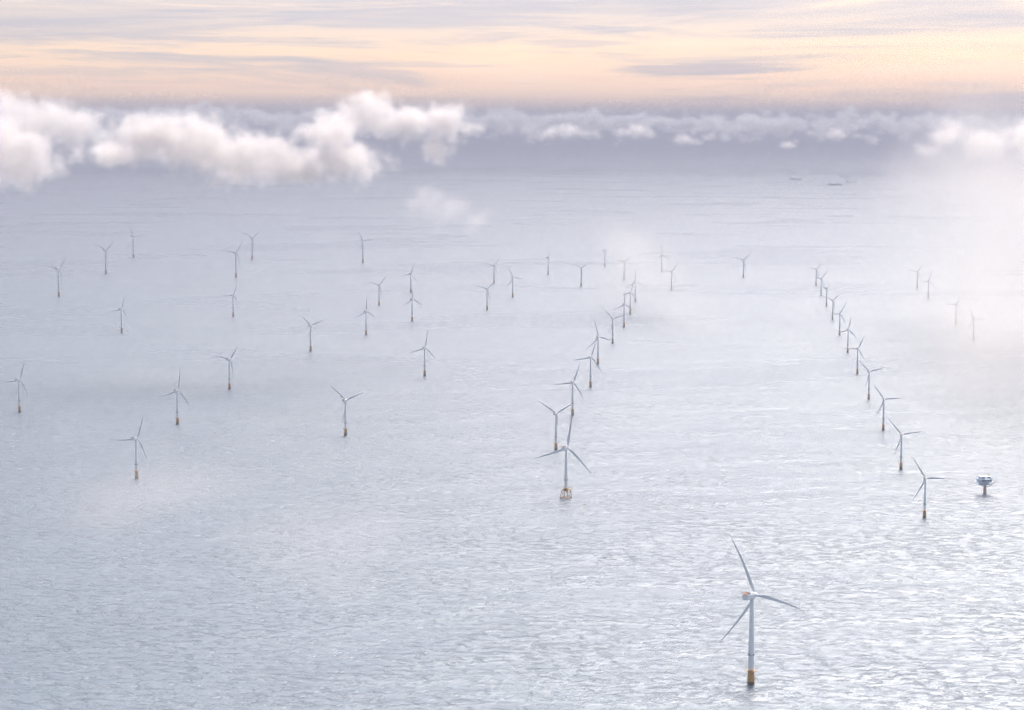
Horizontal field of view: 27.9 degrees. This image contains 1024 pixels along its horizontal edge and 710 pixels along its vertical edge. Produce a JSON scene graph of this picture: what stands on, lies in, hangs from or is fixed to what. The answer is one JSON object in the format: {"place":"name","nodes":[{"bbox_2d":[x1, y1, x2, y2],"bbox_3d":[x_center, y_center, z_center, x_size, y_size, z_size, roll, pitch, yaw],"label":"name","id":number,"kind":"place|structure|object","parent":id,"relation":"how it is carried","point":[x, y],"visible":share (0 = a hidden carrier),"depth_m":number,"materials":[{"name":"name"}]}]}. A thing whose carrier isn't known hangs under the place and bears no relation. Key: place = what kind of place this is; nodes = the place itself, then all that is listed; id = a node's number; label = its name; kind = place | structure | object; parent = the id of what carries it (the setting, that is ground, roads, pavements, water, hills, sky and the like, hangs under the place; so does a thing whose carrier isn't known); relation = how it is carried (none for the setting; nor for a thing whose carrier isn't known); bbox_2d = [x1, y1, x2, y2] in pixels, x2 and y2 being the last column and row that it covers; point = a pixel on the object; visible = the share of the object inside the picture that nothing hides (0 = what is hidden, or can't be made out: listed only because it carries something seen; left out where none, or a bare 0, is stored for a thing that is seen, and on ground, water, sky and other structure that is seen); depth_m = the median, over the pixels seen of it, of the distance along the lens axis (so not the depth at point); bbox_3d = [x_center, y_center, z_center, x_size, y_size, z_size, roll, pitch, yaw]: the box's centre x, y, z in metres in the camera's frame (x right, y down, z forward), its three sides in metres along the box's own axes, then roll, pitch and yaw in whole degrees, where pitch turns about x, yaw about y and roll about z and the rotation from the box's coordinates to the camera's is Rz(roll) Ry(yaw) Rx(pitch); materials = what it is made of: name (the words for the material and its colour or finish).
{"place":"outdoors","nodes":[
{"label":"outdoors","id":0,"kind":"place"},
{"bbox_2d":[0,139,1023,709],"bbox_3d":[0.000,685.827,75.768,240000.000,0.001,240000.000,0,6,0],"label":"sea","id":1,"kind":"structure","parent":0,"point":[262,533],"depth_m":4797.40,"materials":[{"name":"grey liquid"}]},
{"bbox_2d":[3,362,27,412],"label":"wind turbine","id":2,"kind":"object","parent":1,"relation":"in","point":[19,400],"visible":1,"depth_m":5011.27,"materials":[{"name":"paint"}]},
{"bbox_2d":[45,257,65,296],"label":"wind turbine","id":3,"kind":"object","parent":1,"relation":"in","point":[58,269],"visible":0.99,"depth_m":8440.23,"materials":[{"name":"paint"}]},
{"bbox_2d":[95,241,113,273],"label":"wind turbine","id":4,"kind":"object","parent":1,"relation":"in","point":[103,249],"visible":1,"depth_m":9741.93,"materials":[{"name":"paint"}]},
{"bbox_2d":[111,300,128,332],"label":"wind turbine","id":5,"kind":"object","parent":1,"relation":"in","point":[121,309],"visible":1,"depth_m":6968.08,"materials":[{"name":"paint"}]},
{"bbox_2d":[117,417,146,478],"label":"wind turbine","id":6,"kind":"object","parent":1,"relation":"in","point":[133,438],"visible":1,"depth_m":4065.11,"materials":[{"name":"paint"}]},
{"bbox_2d":[128,225,136,256],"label":"wind turbine","id":7,"kind":"object","parent":1,"relation":"in","point":[133,242],"visible":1,"depth_m":10995.80,"materials":[{"name":"paint"}]},
{"bbox_2d":[162,373,188,424],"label":"wind turbine","id":8,"kind":"object","parent":1,"relation":"in","point":[177,412],"visible":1,"depth_m":4809.01,"materials":[{"name":"paint"}]},
{"bbox_2d":[214,344,238,388],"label":"wind turbine","id":9,"kind":"object","parent":1,"relation":"in","point":[229,378],"visible":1,"depth_m":5456.89,"materials":[{"name":"paint"}]},
{"bbox_2d":[227,285,238,316],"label":"wind turbine","id":10,"kind":"object","parent":1,"relation":"in","point":[232,295],"visible":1,"depth_m":7546.68,"materials":[{"name":"paint"}]},
{"bbox_2d":[227,240,242,276],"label":"wind turbine","id":11,"kind":"object","parent":1,"relation":"in","point":[235,260],"visible":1,"depth_m":9549.84,"materials":[{"name":"paint"}]},
{"bbox_2d":[242,230,259,258],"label":"wind turbine","id":12,"kind":"object","parent":1,"relation":"in","point":[252,244],"visible":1,"depth_m":10830.37,"materials":[{"name":"paint"}]},
{"bbox_2d":[304,319,322,350],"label":"wind turbine","id":13,"kind":"object","parent":1,"relation":"in","point":[310,325],"visible":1,"depth_m":6387.51,"materials":[{"name":"paint"}]},
{"bbox_2d":[332,387,363,435],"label":"wind turbine","id":14,"kind":"object","parent":1,"relation":"in","point":[345,428],"visible":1,"depth_m":4637.28,"materials":[{"name":"paint"}]},
{"bbox_2d":[355,297,373,334],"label":"wind turbine","id":15,"kind":"object","parent":1,"relation":"in","point":[365,330],"visible":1,"depth_m":6886.32,"materials":[{"name":"paint"}]},
{"bbox_2d":[356,231,374,262],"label":"wind turbine","id":16,"kind":"object","parent":1,"relation":"in","point":[362,240],"visible":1,"depth_m":10557.71,"materials":[{"name":"paint"}]},
{"bbox_2d":[370,278,384,305],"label":"wind turbine","id":17,"kind":"object","parent":1,"relation":"in","point":[379,293],"visible":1,"depth_m":8026.11,"materials":[{"name":"paint"}]},
{"bbox_2d":[402,264,416,292],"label":"wind turbine","id":18,"kind":"object","parent":1,"relation":"in","point":[410,274],"visible":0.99,"depth_m":8644.93,"materials":[{"name":"paint"}]},
{"bbox_2d":[401,285,422,320],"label":"wind turbine","id":19,"kind":"object","parent":1,"relation":"in","point":[412,306],"visible":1,"depth_m":7375.54,"materials":[{"name":"paint"}]},
{"bbox_2d":[411,330,436,375],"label":"wind turbine","id":20,"kind":"object","parent":1,"relation":"in","point":[424,371],"visible":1,"depth_m":5744.28,"materials":[{"name":"paint"}]},
{"bbox_2d":[477,282,493,309],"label":"wind turbine","id":21,"kind":"object","parent":1,"relation":"in","point":[487,296],"visible":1,"depth_m":7831.67,"materials":[{"name":"paint"}]},
{"bbox_2d":[485,258,499,282],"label":"wind turbine","id":22,"kind":"object","parent":1,"relation":"in","point":[494,271],"visible":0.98,"depth_m":9163.63,"materials":[{"name":"paint"}]},
{"bbox_2d":[507,266,520,296],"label":"wind turbine","id":23,"kind":"object","parent":1,"relation":"in","point":[512,277],"visible":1,"depth_m":8421.77,"materials":[{"name":"paint"}]},
{"bbox_2d":[537,400,574,449],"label":"wind turbine","id":24,"kind":"object","parent":1,"relation":"in","point":[556,422],"visible":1,"depth_m":4424.67,"materials":[{"name":"paint"}]},
{"bbox_2d":[534,415,590,498],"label":"wind turbine","id":25,"kind":"object","parent":1,"relation":"in","point":[565,449],"visible":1,"depth_m":3848.81,"materials":[{"name":"paint"}]},
{"bbox_2d":[554,364,583,414],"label":"wind turbine","id":26,"kind":"object","parent":1,"relation":"in","point":[573,408],"visible":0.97,"depth_m":4960.24,"materials":[{"name":"paint"}]},
{"bbox_2d":[574,263,587,285],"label":"wind turbine","id":27,"kind":"object","parent":1,"relation":"in","point":[581,273],"visible":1,"depth_m":8992.23,"materials":[{"name":"paint"}]},
{"bbox_2d":[577,342,600,386],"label":"wind turbine","id":28,"kind":"object","parent":1,"relation":"in","point":[590,376],"visible":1,"depth_m":5504.33,"materials":[{"name":"paint"}]},
{"bbox_2d":[588,321,610,363],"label":"wind turbine","id":29,"kind":"object","parent":1,"relation":"in","point":[597,337],"visible":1,"depth_m":6043.07,"materials":[{"name":"paint"}]},
{"bbox_2d":[605,310,626,343],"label":"wind turbine","id":30,"kind":"object","parent":1,"relation":"in","point":[612,339],"visible":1,"depth_m":6612.33,"materials":[{"name":"paint"}]},
{"bbox_2d":[617,258,628,279],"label":"wind turbine","id":31,"kind":"object","parent":1,"relation":"in","point":[624,268],"visible":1,"depth_m":9399.39,"materials":[{"name":"paint"}]},
{"bbox_2d":[614,295,635,326],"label":"wind turbine","id":32,"kind":"object","parent":1,"relation":"in","point":[624,304],"visible":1,"depth_m":7157.71,"materials":[{"name":"paint"}]},
{"bbox_2d":[618,282,637,313],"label":"wind turbine","id":33,"kind":"object","parent":1,"relation":"in","point":[630,293],"visible":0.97,"depth_m":7653.32,"materials":[{"name":"paint"}]},
{"bbox_2d":[628,273,645,301],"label":"wind turbine","id":34,"kind":"object","parent":1,"relation":"in","point":[635,287],"visible":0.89,"depth_m":8207.13,"materials":[{"name":"paint"}]},
{"bbox_2d":[653,254,669,271],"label":"wind turbine","id":35,"kind":"object","parent":1,"relation":"in","point":[661,255],"visible":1,"depth_m":9910.43,"materials":[{"name":"paint"}]},
{"bbox_2d":[663,263,677,289],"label":"wind turbine","id":36,"kind":"object","parent":1,"relation":"in","point":[671,286],"visible":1,"depth_m":8775.25,"materials":[{"name":"paint"}]},
{"bbox_2d":[735,254,749,277],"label":"wind turbine","id":37,"kind":"object","parent":1,"relation":"in","point":[743,265],"visible":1,"depth_m":9521.38,"materials":[{"name":"paint"}]},
{"bbox_2d":[718,534,798,684],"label":"wind turbine","id":38,"kind":"object","parent":1,"relation":"in","point":[751,597],"visible":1,"depth_m":2558.58,"materials":[{"name":"paint"}]},
{"bbox_2d":[807,264,820,284],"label":"wind turbine","id":39,"kind":"object","parent":1,"relation":"in","point":[816,274],"visible":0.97,"depth_m":9048.45,"materials":[{"name":"paint"}]},
{"bbox_2d":[815,272,826,295],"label":"wind turbine","id":40,"kind":"object","parent":1,"relation":"in","point":[821,284],"visible":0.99,"depth_m":8494.86,"materials":[{"name":"paint"}]},
{"bbox_2d":[823,294,839,319],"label":"wind turbine","id":41,"kind":"object","parent":1,"relation":"in","point":[832,305],"visible":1,"depth_m":7431.69,"materials":[{"name":"paint"}]},
{"bbox_2d":[839,303,845,334],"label":"wind turbine","id":42,"kind":"object","parent":1,"relation":"in","point":[839,321],"visible":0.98,"depth_m":6886.35,"materials":[{"name":"paint"}]},
{"bbox_2d":[838,319,854,352],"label":"wind turbine","id":43,"kind":"object","parent":1,"relation":"in","point":[848,330],"visible":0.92,"depth_m":6346.72,"materials":[{"name":"paint"}]},
{"bbox_2d":[848,338,864,373],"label":"wind turbine","id":44,"kind":"object","parent":1,"relation":"in","point":[857,349],"visible":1,"depth_m":5801.53,"materials":[{"name":"paint"}]},
{"bbox_2d":[858,360,881,398],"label":"wind turbine","id":45,"kind":"object","parent":1,"relation":"in","point":[868,380],"visible":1,"depth_m":5258.41,"materials":[{"name":"paint"}]},
{"bbox_2d":[873,384,899,429],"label":"wind turbine","id":46,"kind":"object","parent":1,"relation":"in","point":[883,419],"visible":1,"depth_m":4722.15,"materials":[{"name":"paint"}]},
{"bbox_2d":[890,421,922,468],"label":"wind turbine","id":47,"kind":"object","parent":1,"relation":"in","point":[901,463],"visible":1,"depth_m":4178.86,"materials":[{"name":"paint"}]},
{"bbox_2d":[910,265,922,287],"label":"wind turbine","id":48,"kind":"object","parent":1,"relation":"in","point":[917,276],"visible":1,"depth_m":8910.25,"materials":[{"name":"paint"}]},
{"bbox_2d":[919,273,933,297],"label":"wind turbine","id":49,"kind":"object","parent":1,"relation":"in","point":[928,286],"visible":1,"depth_m":8372.01,"materials":[{"name":"paint"}]},
{"bbox_2d":[913,458,946,517],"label":"wind turbine","id":50,"kind":"object","parent":1,"relation":"in","point":[924,510],"visible":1,"depth_m":3658.56,"materials":[{"name":"paint"}]},
{"bbox_2d":[944,296,962,323],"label":"wind turbine","id":51,"kind":"object","parent":1,"relation":"in","point":[955,320],"visible":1,"depth_m":7266.10,"materials":[{"name":"paint"}]},
{"bbox_2d":[966,307,985,339],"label":"wind turbine","id":52,"kind":"object","parent":1,"relation":"in","point":[973,318],"visible":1,"depth_m":6712.52,"materials":[{"name":"paint"}]},
{"bbox_2d":[975,473,993,493],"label":"offshore substation","id":53,"kind":"object","parent":1,"relation":"in","point":[984,481],"visible":1,"depth_m":3901.07,"materials":[{"name":"metal"}]},
{"bbox_2d":[0,0,1023,139],"label":"sky","id":54,"kind":"structure","parent":0,"point":[70,69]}
]}

